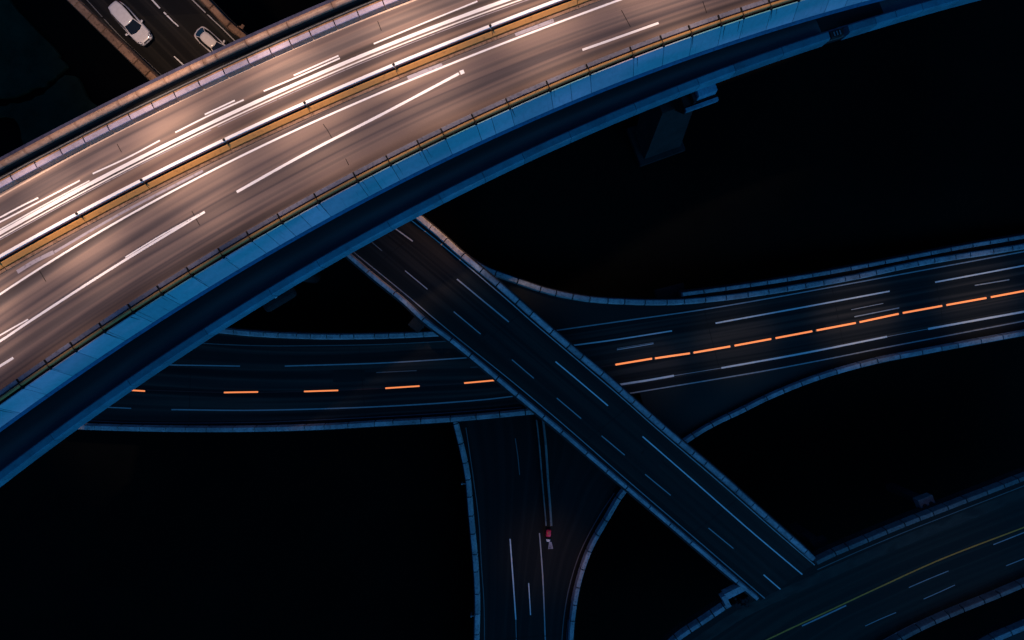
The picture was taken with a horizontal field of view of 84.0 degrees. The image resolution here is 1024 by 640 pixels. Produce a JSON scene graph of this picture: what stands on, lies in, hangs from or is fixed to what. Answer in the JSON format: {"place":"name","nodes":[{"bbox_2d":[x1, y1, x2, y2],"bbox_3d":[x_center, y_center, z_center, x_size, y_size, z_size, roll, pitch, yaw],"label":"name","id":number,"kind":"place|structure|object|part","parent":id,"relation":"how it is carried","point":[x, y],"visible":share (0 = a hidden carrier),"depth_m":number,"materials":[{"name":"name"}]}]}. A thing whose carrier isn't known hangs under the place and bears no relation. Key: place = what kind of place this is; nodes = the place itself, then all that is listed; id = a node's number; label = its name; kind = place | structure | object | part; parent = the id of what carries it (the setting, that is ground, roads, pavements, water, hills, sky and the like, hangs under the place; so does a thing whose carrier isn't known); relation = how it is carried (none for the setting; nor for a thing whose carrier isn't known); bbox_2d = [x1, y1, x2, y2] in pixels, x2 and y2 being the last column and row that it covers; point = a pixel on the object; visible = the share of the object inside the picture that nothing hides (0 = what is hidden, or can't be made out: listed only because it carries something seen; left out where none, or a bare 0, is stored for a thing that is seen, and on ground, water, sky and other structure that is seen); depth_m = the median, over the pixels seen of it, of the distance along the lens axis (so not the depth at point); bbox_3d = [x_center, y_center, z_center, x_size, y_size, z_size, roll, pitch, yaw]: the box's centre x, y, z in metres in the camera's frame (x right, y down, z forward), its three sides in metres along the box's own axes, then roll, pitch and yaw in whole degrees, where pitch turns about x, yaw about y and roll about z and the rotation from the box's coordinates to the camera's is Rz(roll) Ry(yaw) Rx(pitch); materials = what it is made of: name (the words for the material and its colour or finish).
{"place":"outdoors","nodes":[
{"label":"outdoors","id":0,"kind":"place"},
{"bbox_2d":[0,0,68,98],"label":"terrain","id":1,"kind":"structure","parent":0,"point":[31,60],"depth_m":84.35,"materials":[{"name":"black"}]},
{"bbox_2d":[0,75,97,144],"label":"terrain","id":2,"kind":"structure","parent":0,"point":[64,99],"depth_m":84.35,"materials":[{"name":"black"}]},
{"bbox_2d":[263,272,320,311],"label":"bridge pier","id":3,"kind":"structure","parent":0,"point":[280,300],"depth_m":70.11,"materials":[{"name":"concrete"}]},
{"bbox_2d":[0,0,760,389],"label":"overpass road","id":4,"kind":"structure","parent":0,"point":[64,292],"depth_m":60.00,"materials":[{"name":"asphalt"},{"name":"white paint"}]},
{"bbox_2d":[0,0,381,181],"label":"bridge parapet","id":5,"kind":"structure","parent":4,"relation":"on","point":[43,146],"depth_m":59.47,"materials":[{"name":"dark concrete"},{"name":"tan concrete"},{"name":"tan steel"}]},
{"bbox_2d":[0,0,407,192],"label":"crash barrier","id":6,"kind":"object","parent":4,"relation":"on","point":[134,117],"visible":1,"depth_m":59.29,"materials":[{"name":"grey concrete"}]},
{"bbox_2d":[0,0,601,274],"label":"median barrier","id":7,"kind":"object","parent":4,"relation":"on","point":[122,197],"visible":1,"depth_m":59.55,"materials":[{"name":"metal"}]},
{"bbox_2d":[0,0,882,431],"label":"bridge parapet","id":8,"kind":"structure","parent":4,"relation":"attached to","point":[42,380],"depth_m":59.62,"materials":[{"name":"blue painted concrete"},{"name":"dark concrete"}]},
{"bbox_2d":[81,0,815,600],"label":"straight road","id":9,"kind":"structure","parent":0,"point":[431,276],"depth_m":79.47,"materials":[{"name":"black asphalt"}]},
{"bbox_2d":[67,0,160,80],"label":"road barrier","id":10,"kind":"object","parent":9,"relation":"on","point":[132,56],"visible":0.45,"depth_m":64.85,"materials":[{"name":"beige concrete"}]},
{"bbox_2d":[108,1,152,45],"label":"white car","id":11,"kind":"object","parent":9,"relation":"on","point":[135,28],"visible":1,"depth_m":64.91,"materials":[{"name":"paint"}]},
{"bbox_3d":[-43.737,-35.187,64.867,0.268,0.394,3.385,-44,90,0],"label":"side window","id":12,"kind":"part","parent":11,"relation":"part of","materials":[{"name":"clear glass"}]},
{"bbox_2d":[194,26,225,51],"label":"white car","id":13,"kind":"object","parent":9,"relation":"on","point":[207,39],"visible":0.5,"depth_m":65.69,"materials":[{"name":"paint"}]},
{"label":"rear window","id":14,"kind":"part","parent":13,"relation":"part of","materials":[{"name":"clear glass"}]},
{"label":"side window","id":15,"kind":"part","parent":13,"relation":"part of","materials":[{"name":"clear glass"}]},
{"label":"side window","id":16,"kind":"part","parent":13,"relation":"part of","materials":[{"name":"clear glass"}]},
{"bbox_2d":[197,0,247,37],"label":"road barrier","id":17,"kind":"object","parent":9,"relation":"on","point":[226,22],"visible":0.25,"depth_m":65.73,"materials":[{"name":"beige concrete"}]},
{"bbox_2d":[345,252,758,599],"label":"road barrier","id":18,"kind":"object","parent":9,"relation":"on","point":[400,297],"visible":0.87,"depth_m":79.41,"materials":[{"name":"concrete"}]},
{"bbox_2d":[719,584,744,608],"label":"corner wall","id":19,"kind":"structure","parent":18,"relation":"attached to","point":[727,593],"depth_m":83.00,"materials":[{"name":"concrete"}]},
{"bbox_2d":[415,215,814,560],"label":"road barrier","id":20,"kind":"object","parent":9,"relation":"on","point":[620,389],"visible":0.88,"depth_m":79.61,"materials":[{"name":"concrete"}]},
{"bbox_2d":[0,0,927,469],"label":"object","id":21,"kind":"structure","parent":0,"point":[42,420],"depth_m":66.55,"materials":[{"name":"concrete"}]},
{"bbox_2d":[0,0,978,486],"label":"bridge parapet","id":22,"kind":"structure","parent":21,"relation":"on","point":[32,454],"depth_m":65.60,"materials":[{"name":"blue concrete"}]},
{"bbox_2d":[829,28,843,39],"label":"drain box","id":23,"kind":"object","parent":21,"relation":"on","point":[838,33],"visible":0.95,"depth_m":66.00,"materials":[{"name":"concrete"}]},
{"bbox_2d":[0,0,1023,639],"bbox_3d":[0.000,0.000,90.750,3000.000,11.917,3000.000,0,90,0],"label":"ground","id":24,"kind":"structure","parent":0,"point":[906,136],"depth_m":96.33,"materials":[{"name":"black"}]},
{"bbox_2d":[408,313,423,332],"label":"bridge pier","id":25,"kind":"structure","parent":24,"relation":"on","point":[416,325],"depth_m":79.30,"materials":[{"name":"concrete"}]},
{"bbox_2d":[653,283,684,297],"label":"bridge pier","id":26,"kind":"structure","parent":24,"relation":"on","point":[669,291],"depth_m":87.60,"materials":[{"name":"concrete"}]},
{"bbox_2d":[626,84,718,166],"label":"bridge pier","id":27,"kind":"structure","parent":24,"relation":"on","point":[655,134],"depth_m":77.36,"materials":[{"name":"concrete"}]},
{"bbox_2d":[886,483,934,507],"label":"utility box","id":28,"kind":"object","parent":24,"relation":"on","point":[922,500],"visible":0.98,"depth_m":86.93,"materials":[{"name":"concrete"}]},
{"bbox_2d":[458,415,620,639],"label":"road","id":29,"kind":"structure","parent":0,"point":[528,572],"depth_m":91.14,"materials":[{"name":"black asphalt"}]},
{"bbox_2d":[452,422,479,639],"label":"road barrier","id":30,"kind":"object","parent":29,"relation":"on","point":[471,526],"visible":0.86,"depth_m":90.70,"materials":[{"name":"concrete"}]},
{"bbox_2d":[536,420,546,525],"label":"guard rail","id":31,"kind":"object","parent":29,"relation":"on","point":[541,473],"visible":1,"depth_m":90.10,"materials":[{"name":"metal"}]},
{"bbox_2d":[542,421,551,525],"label":"guard rail","id":32,"kind":"object","parent":29,"relation":"on","point":[547,472],"visible":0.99,"depth_m":90.03,"materials":[{"name":"metal"}]},
{"bbox_2d":[546,528,550,541],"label":"crash cushion","id":33,"kind":"object","parent":29,"relation":"on","point":[548,534],"visible":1,"depth_m":90.08,"materials":[{"name":"red plastic"}]},
{"bbox_2d":[568,487,625,639],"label":"road barrier","id":34,"kind":"object","parent":29,"relation":"on","point":[621,493],"visible":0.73,"depth_m":90.11,"materials":[{"name":"concrete"}]},
{"bbox_2d":[87,250,1023,425],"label":"crossing road","id":35,"kind":"structure","parent":0,"point":[280,375],"depth_m":86.00,"materials":[{"name":"black asphalt"}]},
{"bbox_2d":[223,391,258,392],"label":"light bar","id":36,"kind":"object","parent":35,"relation":"on","point":[241,392],"visible":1,"depth_m":85.89,"materials":[{"name":"orange"}]},
{"bbox_2d":[77,409,534,432],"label":"road barrier","id":37,"kind":"object","parent":35,"relation":"on","point":[297,427],"visible":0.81,"depth_m":85.06,"materials":[{"name":"concrete"}]},
{"bbox_2d":[303,389,338,391],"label":"light bar","id":38,"kind":"object","parent":35,"relation":"on","point":[320,390],"visible":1,"depth_m":85.89,"materials":[{"name":"orange"}]},
{"bbox_2d":[219,327,437,339],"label":"road barrier","id":39,"kind":"object","parent":35,"relation":"on","point":[314,335],"visible":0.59,"depth_m":85.07,"materials":[{"name":"concrete"}]},
{"bbox_2d":[384,385,420,388],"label":"light bar","id":40,"kind":"object","parent":35,"relation":"on","point":[402,387],"visible":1,"depth_m":85.89,"materials":[{"name":"orange plastic"}]},
{"bbox_2d":[463,380,493,383],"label":"light bar","id":41,"kind":"object","parent":35,"relation":"on","point":[478,381],"visible":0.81,"depth_m":85.89,"materials":[{"name":"orange plastic"}]},
{"bbox_2d":[614,357,652,365],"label":"light bar","id":42,"kind":"object","parent":35,"relation":"on","point":[634,361],"visible":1,"depth_m":85.88,"materials":[{"name":"orange plastic"}]},
{"bbox_2d":[654,352,690,359],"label":"light bar","id":43,"kind":"object","parent":35,"relation":"on","point":[674,355],"visible":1,"depth_m":85.89,"materials":[{"name":"orange plastic"}]},
{"bbox_2d":[692,345,730,353],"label":"light bar","id":44,"kind":"object","parent":35,"relation":"on","point":[712,349],"visible":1,"depth_m":85.89,"materials":[{"name":"orange plastic"}]},
{"bbox_2d":[733,338,771,346],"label":"light bar","id":45,"kind":"object","parent":35,"relation":"on","point":[751,342],"visible":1,"depth_m":85.89,"materials":[{"name":"orange plastic"}]},
{"bbox_2d":[774,330,812,338],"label":"light bar","id":46,"kind":"object","parent":35,"relation":"on","point":[794,334],"visible":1,"depth_m":85.89,"materials":[{"name":"orange plastic"}]},
{"bbox_2d":[815,322,856,331],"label":"light bar","id":47,"kind":"object","parent":35,"relation":"on","point":[836,326],"visible":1,"depth_m":85.89,"materials":[{"name":"orange plastic"}]},
{"bbox_2d":[678,237,1023,297],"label":"service ledge","id":48,"kind":"object","parent":35,"relation":"attached to","point":[847,272],"visible":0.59,"depth_m":86.30,"materials":[{"name":"concrete"}]},
{"bbox_2d":[681,233,1023,296],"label":"road barrier","id":49,"kind":"object","parent":48,"relation":"on","point":[1019,236],"visible":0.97,"depth_m":85.43,"materials":[{"name":"concrete"}]},
{"bbox_2d":[858,313,899,322],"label":"light bar","id":50,"kind":"object","parent":35,"relation":"on","point":[880,317],"visible":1,"depth_m":85.89,"materials":[{"name":"orange plastic"}]},
{"bbox_2d":[901,305,942,313],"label":"light bar","id":51,"kind":"object","parent":35,"relation":"on","point":[921,309],"visible":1,"depth_m":85.89,"materials":[{"name":"orange"}]},
{"bbox_2d":[945,297,986,305],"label":"light bar","id":52,"kind":"object","parent":35,"relation":"on","point":[966,301],"visible":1,"depth_m":85.89,"materials":[{"name":"orange"}]},
{"bbox_2d":[989,290,1023,297],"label":"light bar","id":53,"kind":"object","parent":35,"relation":"on","point":[1009,293],"visible":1,"depth_m":85.88,"materials":[{"name":"orange"}]},
{"bbox_2d":[410,249,1023,334],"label":"slip road","id":54,"kind":"structure","parent":0,"point":[556,313],"depth_m":85.91,"materials":[{"name":"black asphalt"}]},
{"bbox_2d":[463,242,1023,304],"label":"road barrier","id":55,"kind":"object","parent":54,"relation":"on","point":[535,287],"visible":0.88,"depth_m":85.05,"materials":[{"name":"concrete"}]},
{"bbox_2d":[639,323,1023,438],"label":"slip road","id":56,"kind":"structure","parent":0,"point":[682,412],"depth_m":86.40,"materials":[{"name":"black asphalt"}]},
{"bbox_2d":[683,329,1023,442],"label":"road barrier","id":57,"kind":"object","parent":56,"relation":"on","point":[889,357],"visible":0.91,"depth_m":85.67,"materials":[{"name":"concrete"}]},
{"bbox_2d":[681,481,1023,639],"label":"corner road","id":58,"kind":"structure","parent":0,"point":[884,587],"depth_m":84.00,"materials":[{"name":"black asphalt"}]},
{"bbox_2d":[661,597,726,639],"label":"road barrier","id":59,"kind":"object","parent":58,"relation":"on","point":[702,616],"visible":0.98,"depth_m":83.81,"materials":[{"name":"concrete"}]},
{"bbox_2d":[812,466,1023,563],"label":"road barrier","id":60,"kind":"object","parent":58,"relation":"on","point":[900,521],"visible":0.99,"depth_m":83.60,"materials":[{"name":"concrete"}]},
{"bbox_2d":[885,577,1023,639],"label":"road barrier","id":61,"kind":"object","parent":58,"relation":"on","point":[955,610],"visible":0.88,"depth_m":83.24,"materials":[{"name":"concrete"}]},
{"bbox_2d":[1003,631,1023,639],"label":"corner ramp","id":62,"kind":"structure","parent":0,"point":[1019,636],"depth_m":88.00,"materials":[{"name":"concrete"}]},
{"bbox_2d":[968,613,1023,639],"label":"road barrier","id":63,"kind":"object","parent":62,"relation":"on","point":[1005,629],"visible":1,"depth_m":87.93,"materials":[{"name":"concrete"}]}
]}

